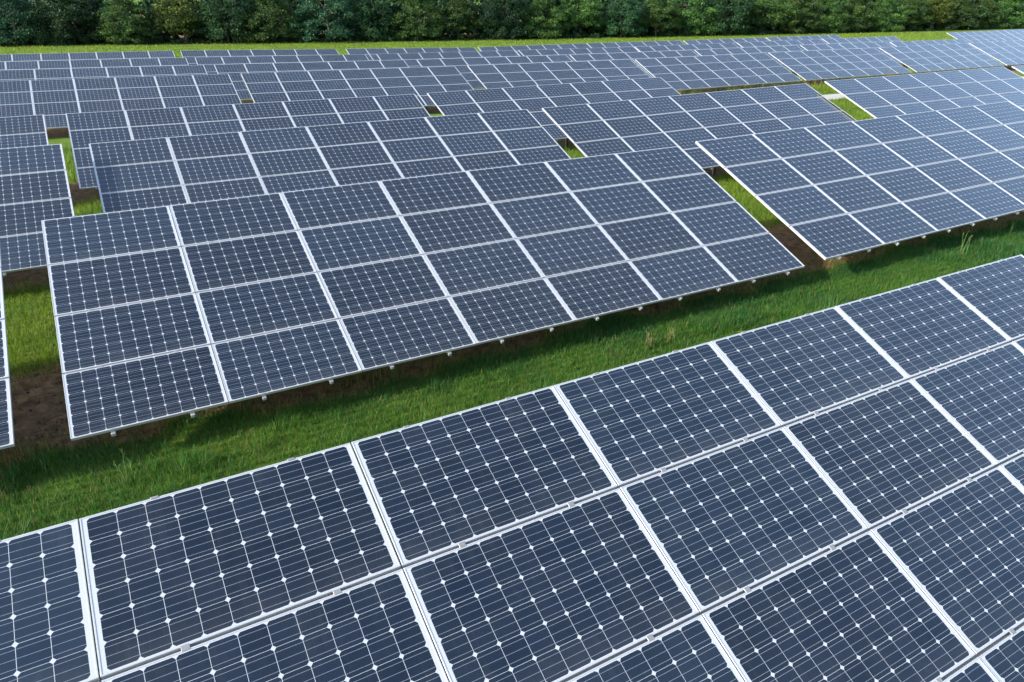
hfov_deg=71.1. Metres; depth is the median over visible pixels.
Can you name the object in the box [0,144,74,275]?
solar table
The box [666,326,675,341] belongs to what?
weed
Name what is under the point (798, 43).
solar table
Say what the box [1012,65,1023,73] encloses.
solar table
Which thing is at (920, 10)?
tree
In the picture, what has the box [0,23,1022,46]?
undergrowth
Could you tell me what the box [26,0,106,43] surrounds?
tree
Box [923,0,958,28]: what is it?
tree
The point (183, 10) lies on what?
tree
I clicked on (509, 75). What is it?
solar table
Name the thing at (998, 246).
grass
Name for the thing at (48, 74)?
solar table
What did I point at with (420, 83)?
solar table
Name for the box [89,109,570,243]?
solar table
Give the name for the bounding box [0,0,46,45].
tree
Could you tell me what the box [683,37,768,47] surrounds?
solar table
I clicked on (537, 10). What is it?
tree
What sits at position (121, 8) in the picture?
tree
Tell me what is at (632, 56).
solar table
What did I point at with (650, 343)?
weed
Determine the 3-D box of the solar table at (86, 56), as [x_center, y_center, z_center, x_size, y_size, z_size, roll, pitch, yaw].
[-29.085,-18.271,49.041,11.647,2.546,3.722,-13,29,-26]
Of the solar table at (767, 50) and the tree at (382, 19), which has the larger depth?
the tree at (382, 19)
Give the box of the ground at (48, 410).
[0,0,1023,650]
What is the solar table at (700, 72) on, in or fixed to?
on the ground at (48, 410)
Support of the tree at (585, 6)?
on the ground at (48, 410)
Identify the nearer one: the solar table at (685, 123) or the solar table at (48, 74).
the solar table at (685, 123)
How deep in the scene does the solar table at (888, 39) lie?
76.33 m
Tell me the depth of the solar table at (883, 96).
28.12 m
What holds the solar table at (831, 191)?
on the ground at (48, 410)
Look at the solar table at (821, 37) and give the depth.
81.54 m
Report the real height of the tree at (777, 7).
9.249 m
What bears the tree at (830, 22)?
on the ground at (48, 410)
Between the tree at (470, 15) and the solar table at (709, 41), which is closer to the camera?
the solar table at (709, 41)
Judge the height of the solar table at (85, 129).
2.545 m
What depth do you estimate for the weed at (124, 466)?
7.87 m
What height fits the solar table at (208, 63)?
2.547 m
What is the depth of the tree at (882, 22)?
144.32 m
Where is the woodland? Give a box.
[0,0,1023,44]
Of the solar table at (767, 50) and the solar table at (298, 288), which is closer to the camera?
the solar table at (298, 288)
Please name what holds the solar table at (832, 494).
on the ground at (48, 410)
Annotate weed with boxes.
[113,450,132,481]
[645,331,655,347]
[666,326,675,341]
[960,231,970,255]
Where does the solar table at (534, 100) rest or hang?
on the ground at (48, 410)
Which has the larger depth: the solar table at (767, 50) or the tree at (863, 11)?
the tree at (863, 11)
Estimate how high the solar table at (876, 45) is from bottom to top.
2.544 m
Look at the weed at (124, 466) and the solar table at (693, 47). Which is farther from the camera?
the solar table at (693, 47)
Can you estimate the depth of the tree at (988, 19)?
156.31 m
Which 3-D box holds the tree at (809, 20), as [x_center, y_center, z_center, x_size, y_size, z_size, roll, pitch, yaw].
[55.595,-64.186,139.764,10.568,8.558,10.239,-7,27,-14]
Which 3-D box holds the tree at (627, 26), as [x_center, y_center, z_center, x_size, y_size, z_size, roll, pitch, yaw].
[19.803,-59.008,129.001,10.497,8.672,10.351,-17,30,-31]
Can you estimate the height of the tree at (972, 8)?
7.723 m
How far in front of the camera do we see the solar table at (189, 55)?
54.60 m
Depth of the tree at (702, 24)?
132.62 m
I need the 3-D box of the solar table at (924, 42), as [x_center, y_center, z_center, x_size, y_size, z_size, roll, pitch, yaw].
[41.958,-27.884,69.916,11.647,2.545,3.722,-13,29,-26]
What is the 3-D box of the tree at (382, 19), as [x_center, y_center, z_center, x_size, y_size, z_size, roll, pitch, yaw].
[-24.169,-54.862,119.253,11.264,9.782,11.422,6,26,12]
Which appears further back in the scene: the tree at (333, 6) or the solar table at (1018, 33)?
the tree at (333, 6)
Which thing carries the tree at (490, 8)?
on the ground at (48, 410)
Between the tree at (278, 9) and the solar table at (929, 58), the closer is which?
the solar table at (929, 58)
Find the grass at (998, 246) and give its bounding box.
[0,30,1023,634]
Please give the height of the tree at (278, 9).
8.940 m
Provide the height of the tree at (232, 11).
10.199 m
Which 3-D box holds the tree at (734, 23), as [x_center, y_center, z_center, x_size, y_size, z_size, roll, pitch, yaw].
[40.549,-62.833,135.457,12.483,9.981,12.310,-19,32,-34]
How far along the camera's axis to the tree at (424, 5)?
118.55 m
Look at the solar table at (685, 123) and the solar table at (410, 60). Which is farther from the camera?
the solar table at (410, 60)
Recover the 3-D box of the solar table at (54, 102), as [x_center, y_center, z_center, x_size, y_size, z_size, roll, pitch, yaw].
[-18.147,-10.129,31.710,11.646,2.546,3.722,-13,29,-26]
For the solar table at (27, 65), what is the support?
on the ground at (48, 410)
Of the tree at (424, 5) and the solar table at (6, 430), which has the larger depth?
the tree at (424, 5)
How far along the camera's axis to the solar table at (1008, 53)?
62.37 m
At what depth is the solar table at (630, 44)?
70.85 m
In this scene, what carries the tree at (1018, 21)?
on the ground at (48, 410)
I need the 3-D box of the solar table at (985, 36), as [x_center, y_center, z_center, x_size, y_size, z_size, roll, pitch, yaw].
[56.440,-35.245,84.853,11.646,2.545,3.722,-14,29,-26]
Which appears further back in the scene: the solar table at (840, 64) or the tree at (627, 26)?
the tree at (627, 26)
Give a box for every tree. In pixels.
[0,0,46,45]
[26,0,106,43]
[95,0,163,43]
[149,0,210,42]
[186,0,254,42]
[234,0,302,42]
[286,0,365,41]
[339,0,396,38]
[389,0,449,40]
[434,0,485,39]
[470,0,533,39]
[516,0,568,39]
[557,0,606,37]
[595,0,648,36]
[633,0,684,36]
[666,0,726,35]
[695,0,753,33]
[738,0,797,28]
[772,0,827,33]
[798,0,850,33]
[835,0,877,32]
[862,0,912,31]
[888,0,933,30]
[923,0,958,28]
[937,0,982,29]
[975,0,1001,28]
[991,0,1023,28]
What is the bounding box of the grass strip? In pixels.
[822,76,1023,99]
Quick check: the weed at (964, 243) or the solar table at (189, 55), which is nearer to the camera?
the weed at (964, 243)
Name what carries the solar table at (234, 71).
on the ground at (48, 410)
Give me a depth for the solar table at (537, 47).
65.87 m
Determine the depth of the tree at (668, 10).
130.09 m
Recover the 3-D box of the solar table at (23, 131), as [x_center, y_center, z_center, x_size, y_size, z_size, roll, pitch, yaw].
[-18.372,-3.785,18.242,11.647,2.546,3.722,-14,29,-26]
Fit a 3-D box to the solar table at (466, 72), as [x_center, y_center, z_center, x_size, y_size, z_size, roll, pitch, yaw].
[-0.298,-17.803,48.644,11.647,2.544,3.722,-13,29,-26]
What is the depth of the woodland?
121.04 m
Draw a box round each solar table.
[0,51,174,65]
[0,58,188,78]
[0,65,206,106]
[0,74,241,129]
[0,115,48,148]
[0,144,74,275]
[0,249,14,449]
[0,254,1023,681]
[41,146,804,440]
[66,94,430,189]
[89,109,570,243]
[180,49,338,64]
[195,54,368,73]
[214,60,408,99]
[241,66,473,111]
[346,47,476,60]
[376,50,518,67]
[417,55,572,89]
[427,77,680,145]
[467,59,650,88]
[478,43,590,55]
[518,47,638,61]
[542,83,856,174]
[570,50,697,77]
[587,40,684,51]
[635,43,738,55]
[635,53,801,91]
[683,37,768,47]
[695,45,803,72]
[695,101,1023,259]
[736,39,825,50]
[766,35,840,43]
[769,48,911,82]
[800,42,902,63]
[823,36,901,46]
[825,67,1023,117]
[879,43,1003,74]
[890,39,991,57]
[947,30,1020,42]
[969,40,1023,68]
[1004,29,1023,39]
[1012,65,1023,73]
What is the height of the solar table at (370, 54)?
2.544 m
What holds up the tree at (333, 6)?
on the ground at (48, 410)
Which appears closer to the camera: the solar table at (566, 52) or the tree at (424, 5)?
the solar table at (566, 52)
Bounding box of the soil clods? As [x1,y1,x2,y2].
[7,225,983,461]

